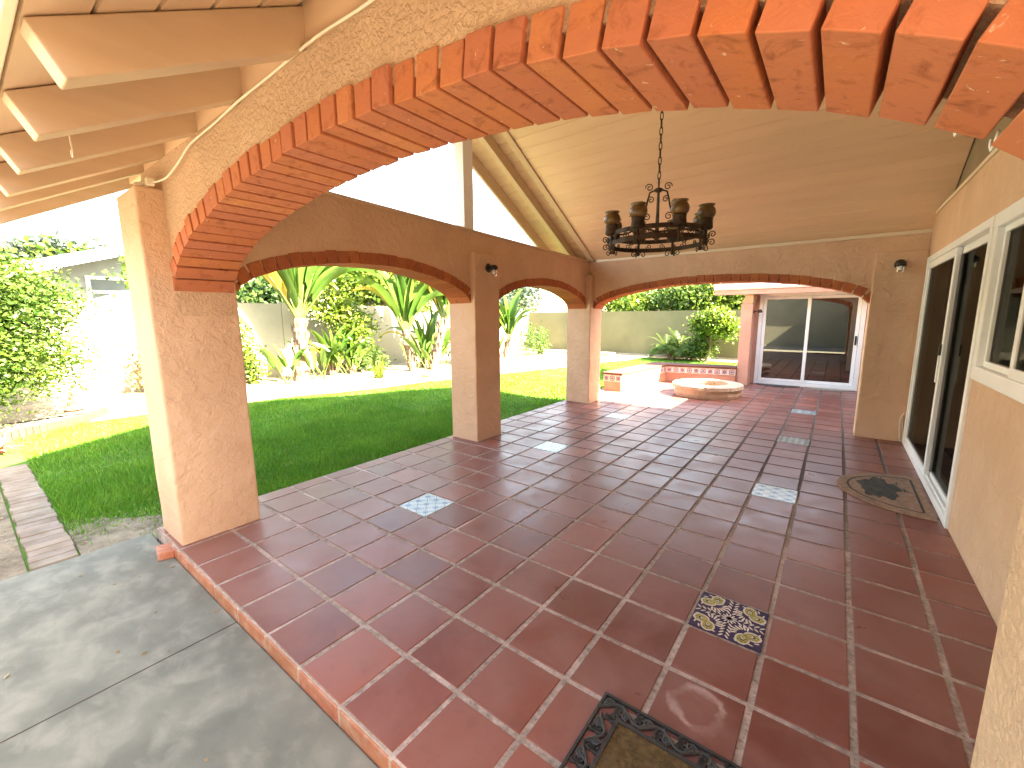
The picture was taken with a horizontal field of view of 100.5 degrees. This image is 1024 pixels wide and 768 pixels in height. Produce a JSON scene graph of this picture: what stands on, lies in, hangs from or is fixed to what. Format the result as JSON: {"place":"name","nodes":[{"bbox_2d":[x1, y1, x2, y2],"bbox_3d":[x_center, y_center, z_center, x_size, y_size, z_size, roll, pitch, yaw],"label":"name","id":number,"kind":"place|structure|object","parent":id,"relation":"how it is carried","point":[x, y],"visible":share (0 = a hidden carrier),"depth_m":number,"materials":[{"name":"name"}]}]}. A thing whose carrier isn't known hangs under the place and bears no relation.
{"place":"outdoors","nodes":[
{"label":"outdoors","id":0,"kind":"place"},
{"bbox_2d":[63,381,95,410],"bbox_3d":[-7.652,0.202,7.501,0.262,0.459,0.475,1,9,8],"label":"garden light","id":1,"kind":"object","parent":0,"point":[73,402],"visible":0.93,"depth_m":7.38,"materials":[{"name":"ceramic"}]},
{"bbox_2d":[7,245,338,300],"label":"neighbour house","id":2,"kind":"structure","parent":0,"point":[83,266],"depth_m":11.81,"materials":[{"name":"grey paint"}]},
{"bbox_2d":[85,276,130,300],"bbox_3d":[-11.354,-2.482,12.482,0.050,1.250,1.550,6,11,37],"label":"window","id":3,"kind":"structure","parent":2,"relation":"in","point":[97,283],"depth_m":12.17,"materials":[{"name":"white plastic"}]},
{"bbox_2d":[0,534,377,767],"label":"concrete pavement","id":4,"kind":"structure","parent":0,"point":[235,695],"depth_m":1.91,"materials":[{"name":"grey concrete"}]},
{"bbox_2d":[0,622,236,742],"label":"pavement joint","id":5,"kind":"object","parent":4,"relation":"on","point":[112,685],"visible":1,"depth_m":1.88,"materials":[{"name":"grey concrete"}]},
{"bbox_2d":[156,543,174,560],"bbox_3d":[-2.370,1.151,2.936,0.125,0.053,0.156,-9,12,-42],"label":"brick","id":6,"kind":"object","parent":4,"relation":"on","point":[164,551],"visible":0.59,"depth_m":2.89,"materials":[{"name":"orange brick"}]},
{"bbox_2d":[1,362,566,541],"bbox_3d":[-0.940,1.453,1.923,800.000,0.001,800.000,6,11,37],"label":"ground","id":7,"kind":"structure","parent":0,"point":[251,395],"depth_m":10.10,"materials":[{"name":"soil"}]},
{"bbox_2d":[0,228,119,261],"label":"tree","id":8,"kind":"object","parent":7,"relation":"on","point":[53,244],"visible":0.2,"depth_m":23.88,"materials":[{"name":"green plant"}]},
{"bbox_2d":[93,225,120,246],"bbox_3d":[-21.679,-5.223,23.486,0.260,6.800,1.400,6,11,37],"label":"utility pole","id":9,"kind":"object","parent":7,"relation":"on","point":[111,235],"visible":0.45,"depth_m":22.97,"materials":[{"name":"white wood"}]},
{"bbox_2d":[102,244,129,297],"bbox_3d":[-8.708,-1.885,11.256,2.481,3.669,2.953,6,11,37],"label":"tree","id":10,"kind":"object","parent":7,"relation":"on","point":[121,258],"depth_m":10.41,"materials":[{"name":"green plant"}]},
{"bbox_2d":[0,300,286,406],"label":"garden wall","id":11,"kind":"structure","parent":7,"relation":"on","point":[109,328],"depth_m":8.64,"materials":[{"name":"beige paint"}]},
{"bbox_2d":[237,276,325,304],"bbox_3d":[-7.662,-2.128,12.761,4.342,3.707,4.599,6,11,37],"label":"tree","id":12,"kind":"object","parent":7,"relation":"on","point":[260,289],"visible":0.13,"depth_m":11.83,"materials":[{"name":"green plant"}]},
{"bbox_2d":[0,350,623,424],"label":"planting bed","id":13,"kind":"object","parent":7,"relation":"on","point":[137,399],"visible":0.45,"depth_m":10.24,"materials":[{"name":"soil"}]},
{"bbox_2d":[0,231,117,427],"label":"shrub","id":14,"kind":"object","parent":13,"relation":"on","point":[29,302],"visible":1,"depth_m":6.25,"materials":[{"name":"green plant"}]},
{"bbox_2d":[114,329,142,389],"bbox_3d":[-7.423,-0.448,8.921,1.201,1.536,1.399,6,11,37],"label":"shrub","id":15,"kind":"object","parent":13,"relation":"on","point":[138,371],"visible":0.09,"depth_m":8.59,"materials":[{"name":"beige plant"}]},
{"bbox_2d":[239,317,278,383],"bbox_3d":[-6.492,-0.769,9.812,1.489,2.080,1.720,6,11,37],"label":"shrub","id":16,"kind":"object","parent":13,"relation":"on","point":[250,360],"visible":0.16,"depth_m":9.94,"materials":[{"name":"green plant"}]},
{"bbox_2d":[256,266,384,384],"bbox_3d":[-5.124,-2.025,10.347,3.909,4.126,1.575,-7,11,-34],"label":"bird of paradise","id":17,"kind":"object","parent":13,"relation":"on","point":[296,294],"visible":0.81,"depth_m":10.36,"materials":[{"name":"green plant"}]},
{"bbox_2d":[285,320,383,378],"bbox_3d":[-4.594,-0.883,11.270,2.540,1.586,0.914,-6,10,-30],"label":"bird of paradise","id":18,"kind":"object","parent":13,"relation":"on","point":[332,348],"visible":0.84,"depth_m":11.38,"materials":[{"name":"green plant"}]},
{"bbox_2d":[306,278,387,354],"bbox_3d":[-4.642,-1.508,11.694,1.793,2.724,2.214,0,9,4],"label":"shrub","id":19,"kind":"object","parent":13,"relation":"on","point":[344,316],"visible":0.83,"depth_m":11.54,"materials":[{"name":"green plant"}]},
{"bbox_2d":[341,340,396,371],"bbox_3d":[-4.129,-0.746,12.213,1.526,1.412,1.411,-2,9,-11],"label":"shrub","id":20,"kind":"object","parent":13,"relation":"on","point":[370,356],"visible":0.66,"depth_m":12.12,"materials":[{"name":"green plant"}]},
{"bbox_2d":[363,359,395,378],"bbox_3d":[-3.491,-0.444,11.229,0.903,0.594,0.887,6,11,37],"label":"strappy plant","id":21,"kind":"object","parent":13,"relation":"on","point":[379,374],"visible":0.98,"depth_m":11.18,"materials":[{"name":"green plant"}]},
{"bbox_2d":[345,270,449,371],"bbox_3d":[-2.427,-2.413,12.757,4.912,4.167,1.425,-6,11,-33],"label":"bird of paradise","id":22,"kind":"object","parent":13,"relation":"on","point":[405,301],"visible":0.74,"depth_m":12.16,"materials":[{"name":"green plant"}]},
{"bbox_2d":[379,306,449,366],"bbox_3d":[-2.729,-1.495,13.527,1.624,2.062,2.555,6,11,37],"label":"bird of paradise","id":23,"kind":"object","parent":13,"relation":"on","point":[428,334],"visible":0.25,"depth_m":13.35,"materials":[{"name":"green plant"}]},
{"bbox_2d":[418,369,432,377],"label":"strappy plant","id":24,"kind":"object","parent":13,"relation":"on","point":[425,373],"visible":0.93,"depth_m":11.55,"materials":[{"name":"beige plant"}]},
{"bbox_2d":[499,290,535,356],"bbox_3d":[-0.653,-2.265,16.017,3.061,2.790,1.286,-6,11,-33],"label":"bird of paradise","id":25,"kind":"object","parent":13,"relation":"on","point":[509,319],"visible":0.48,"depth_m":16.20,"materials":[{"name":"green plant"}]},
{"bbox_2d":[501,317,550,356],"bbox_3d":[0.732,-1.798,16.678,1.540,1.722,2.250,6,11,37],"label":"shrub","id":26,"kind":"object","parent":13,"relation":"on","point":[532,341],"visible":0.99,"depth_m":16.63,"materials":[{"name":"green plant"}]},
{"bbox_2d":[523,327,554,354],"bbox_3d":[1.387,-1.816,17.460,1.751,1.292,1.512,2,9,16],"label":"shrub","id":27,"kind":"object","parent":13,"relation":"on","point":[540,351],"visible":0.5,"depth_m":17.35,"materials":[{"name":"green plant"}]},
{"bbox_2d":[277,302,413,374],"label":"garden wall","id":28,"kind":"structure","parent":7,"relation":"on","point":[389,344],"depth_m":13.40,"materials":[{"name":"beige paint"}]},
{"bbox_2d":[319,269,434,312],"bbox_3d":[-5.311,-3.293,17.035,4.241,4.620,4.333,6,11,37],"label":"tree","id":29,"kind":"object","parent":7,"relation":"on","point":[365,295],"visible":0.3,"depth_m":15.91,"materials":[{"name":"green plant"}]},
{"bbox_2d":[413,313,528,360],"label":"garden wall","id":30,"kind":"structure","parent":7,"relation":"on","point":[420,318],"depth_m":18.64,"materials":[{"name":"beige paint"}]},
{"bbox_2d":[449,287,547,312],"bbox_3d":[-1.222,-4.176,23.625,5.580,4.326,5.196,6,11,37],"label":"tree","id":31,"kind":"object","parent":7,"relation":"on","point":[525,298],"visible":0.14,"depth_m":22.78,"materials":[{"name":"green plant"}]},
{"bbox_2d":[519,348,614,358],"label":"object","id":32,"kind":"object","parent":7,"relation":"on","point":[609,354],"visible":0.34,"depth_m":18.05,"materials":[{"name":"white"}]},
{"bbox_2d":[529,310,740,362],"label":"garden wall","id":33,"kind":"structure","parent":7,"relation":"on","point":[625,331],"depth_m":17.18,"materials":[{"name":"beige paint"}]},
{"bbox_2d":[602,290,669,311],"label":"tree","id":34,"kind":"object","parent":7,"relation":"on","point":[633,302],"visible":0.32,"depth_m":19.05,"materials":[{"name":"green plant"}]},
{"bbox_2d":[641,284,715,310],"bbox_3d":[7.018,-3.051,17.991,3.559,3.663,3.696,6,11,37],"label":"tree","id":35,"kind":"object","parent":7,"relation":"on","point":[669,296],"visible":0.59,"depth_m":16.95,"materials":[{"name":"green plant"}]},
{"bbox_2d":[659,283,745,310],"bbox_3d":[8.428,-3.152,17.444,4.032,4.053,4.234,6,11,37],"label":"tree","id":36,"kind":"object","parent":7,"relation":"on","point":[722,300],"visible":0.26,"depth_m":16.59,"materials":[{"name":"green plant"}]},
{"bbox_2d":[713,283,867,390],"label":"house wing","id":37,"kind":"structure","parent":7,"relation":"on","point":[799,335],"depth_m":9.02,"materials":[{"name":"beige paint"}]},
{"bbox_2d":[753,291,866,390],"bbox_3d":[6.236,-0.931,9.004,1.840,2.000,0.100,6,11,37],"label":"sliding door","id":38,"kind":"structure","parent":37,"relation":"in","point":[804,340],"depth_m":8.96,"materials":[{"name":"glass"}]},
{"bbox_2d":[902,117,1023,627],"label":"house","id":39,"kind":"structure","parent":7,"relation":"on","point":[963,439],"depth_m":2.82,"materials":[{"name":"paint"}]},
{"bbox_2d":[898,413,904,441],"bbox_3d":[4.678,0.518,5.111,0.058,0.353,0.032,6,11,37],"label":"cord","id":40,"kind":"object","parent":39,"relation":"hanging from","point":[902,426],"visible":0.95,"depth_m":5.11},
{"bbox_2d":[902,215,995,528],"bbox_3d":[3.921,-0.185,3.895,0.094,2.150,2.605,6,11,37],"label":"sliding door","id":41,"kind":"structure","parent":39,"relation":"in","point":[955,275],"depth_m":3.69,"materials":[{"name":"white glass"}]},
{"bbox_2d":[970,197,1023,403],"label":"window","id":42,"kind":"structure","parent":39,"relation":"in","point":[998,357],"depth_m":2.54,"materials":[{"name":"white plastic"}]},
{"bbox_2d":[0,357,641,430],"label":"path","id":43,"kind":"structure","parent":0,"point":[143,410],"depth_m":9.49,"materials":[{"name":"concrete"}]},
{"bbox_2d":[5,357,627,430],"bbox_3d":[-5.840,0.613,6.683,2.810,0.001,29.704,7,12,41],"label":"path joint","id":44,"kind":"object","parent":43,"relation":"on","point":[306,391],"visible":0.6,"depth_m":9.56,"materials":[{"name":"grey concrete"}]},
{"bbox_2d":[0,143,712,312],"label":"sky","id":45,"kind":"structure","parent":0,"point":[423,184],"materials":[{"name":"white"}]},
{"bbox_2d":[0,357,736,571],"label":"lawn","id":46,"kind":"structure","parent":0,"point":[10,456],"depth_m":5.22,"materials":[{"name":"green plant"}]},
{"bbox_2d":[0,431,23,453],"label":"rosette plant","id":47,"kind":"object","parent":46,"relation":"on","point":[2,445],"visible":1,"depth_m":5.29,"materials":[{"name":"pink plant"}]},
{"bbox_2d":[0,491,26,580],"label":"bare soil","id":48,"kind":"structure","parent":46,"relation":"on","point":[14,565],"depth_m":3.03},
{"bbox_2d":[0,464,78,570],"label":"brick border","id":49,"kind":"object","parent":46,"relation":"on","point":[44,537],"visible":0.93,"depth_m":3.43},
{"bbox_2d":[0,407,108,441],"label":"brick edging","id":50,"kind":"object","parent":46,"relation":"on","point":[23,432],"visible":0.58,"depth_m":6.28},
{"bbox_2d":[0,492,218,761],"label":"leaf litter","id":51,"kind":"object","parent":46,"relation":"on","point":[205,759],"visible":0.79,"depth_m":3.04,"materials":[{"name":"brown plant"}]},
{"bbox_2d":[62,514,162,554],"bbox_3d":[-3.096,1.119,3.466,1.060,0.001,0.690,6,11,37],"label":"soil patch","id":52,"kind":"object","parent":46,"relation":"on","point":[116,533],"visible":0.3,"depth_m":3.30,"materials":[{"name":"beige soil"}]},
{"bbox_2d":[679,331,725,362],"bbox_3d":[6.633,-1.361,15.003,1.661,1.344,1.396,6,11,37],"label":"shrub","id":53,"kind":"object","parent":46,"relation":"on","point":[699,349],"visible":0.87,"depth_m":14.82,"materials":[{"name":"green plant"}]},
{"bbox_2d":[682,302,740,362],"bbox_3d":[6.818,-1.722,14.518,2.014,2.124,1.710,6,11,37],"label":"citrus tree","id":54,"kind":"object","parent":46,"relation":"on","point":[720,323],"visible":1,"depth_m":14.16,"materials":[{"name":"green plant"}]},
{"bbox_2d":[157,380,996,767],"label":"patio floor","id":55,"kind":"structure","parent":0,"point":[743,580],"depth_m":2.39,"materials":[{"name":"tile"}]},
{"bbox_2d":[0,0,1023,767],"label":"patio cover","id":56,"kind":"object","parent":55,"relation":"on","point":[812,142],"visible":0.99,"depth_m":2.27,"materials":[{"name":"paint"}]},
{"bbox_2d":[69,135,73,157],"bbox_3d":[-1.638,-0.891,1.580,0.031,0.093,0.005,6,11,37],"label":"wire hook","id":57,"kind":"object","parent":56,"relation":"hanging from","point":[72,153],"visible":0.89,"depth_m":1.58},
{"bbox_2d":[133,0,374,186],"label":"cable","id":58,"kind":"object","parent":56,"relation":"attached to","point":[149,181],"visible":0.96,"depth_m":1.77,"materials":[{"name":"beige plastic"}]},
{"bbox_2d":[486,263,497,276],"bbox_3d":[-0.232,-1.372,5.113,0.136,0.159,0.110,6,11,37],"label":"wall lamp","id":59,"kind":"object","parent":56,"relation":"attached to","point":[491,268],"visible":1,"depth_m":5.09,"materials":[{"name":"black metal"}]},
{"bbox_2d":[603,111,715,257],"bbox_3d":[1.246,-2.141,3.548,0.885,1.988,0.885,-5,10,-28],"label":"chandelier","id":60,"kind":"object","parent":56,"relation":"hanging from","point":[701,225],"visible":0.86,"depth_m":3.44,"materials":[{"name":"metal"}]},
{"bbox_2d":[894,259,906,272],"bbox_3d":[4.479,-1.361,4.906,0.110,0.159,0.136,6,11,37],"label":"wall lamp","id":61,"kind":"object","parent":56,"relation":"attached to","point":[900,264],"visible":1,"depth_m":4.88,"materials":[{"name":"black metal"}]},
{"bbox_2d":[988,130,999,151],"bbox_3d":[0.954,-0.479,0.843,0.004,0.029,0.058,6,11,37],"label":"cup hook","id":62,"kind":"object","parent":56,"relation":"attached to","point":[990,147],"visible":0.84,"depth_m":0.85,"materials":[{"name":"white metal"}]},
{"bbox_2d":[559,692,741,767],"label":"door mat","id":63,"kind":"object","parent":55,"relation":"on","point":[624,744],"depth_m":1.52,"materials":[{"name":"black rubber"}]},
{"bbox_2d":[602,362,736,391],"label":"seat wall","id":64,"kind":"structure","parent":55,"relation":"on","point":[628,378],"depth_m":9.63,"materials":[{"name":"ceramic"}]},
{"bbox_2d":[672,378,743,399],"bbox_3d":[3.808,0.085,8.325,1.276,0.240,1.276,6,11,37],"label":"fire pit","id":65,"kind":"object","parent":55,"relation":"on","point":[708,389],"visible":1,"depth_m":7.92,"materials":[{"name":"stone"}]},
{"bbox_2d":[756,383,799,387],"bbox_3d":[5.764,0.035,9.270,0.840,0.013,0.260,6,11,37],"label":"door mat","id":66,"kind":"object","parent":55,"relation":"on","point":[774,385],"depth_m":9.24,"materials":[{"name":"black rubber"}]},
{"bbox_2d":[805,387,854,391],"bbox_3d":[6.497,0.116,8.720,0.840,0.013,0.260,6,11,37],"label":"door mat","id":67,"kind":"object","parent":55,"relation":"on","point":[828,389],"depth_m":8.70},
{"bbox_2d":[837,473,937,521],"bbox_3d":[3.231,0.924,3.745,0.600,0.014,1.060,6,11,37],"label":"door mat","id":68,"kind":"object","parent":55,"relation":"on","point":[904,495],"depth_m":3.66,"materials":[{"name":"brown fabric"}]},
{"bbox_2d":[615,353,737,362],"bbox_3d":[5.688,-1.041,16.258,13.000,0.090,0.800,6,11,37],"label":"planting bed","id":69,"kind":"object","parent":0,"point":[719,359],"visible":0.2,"depth_m":16.21,"materials":[{"name":"soil"}]},
{"bbox_2d":[646,327,697,359],"bbox_3d":[5.995,-1.472,15.662,1.936,1.288,1.557,6,11,37],"label":"pygmy palm","id":70,"kind":"object","parent":69,"relation":"on","point":[675,347],"visible":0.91,"depth_m":15.57,"materials":[{"name":"green plant"}]}
]}

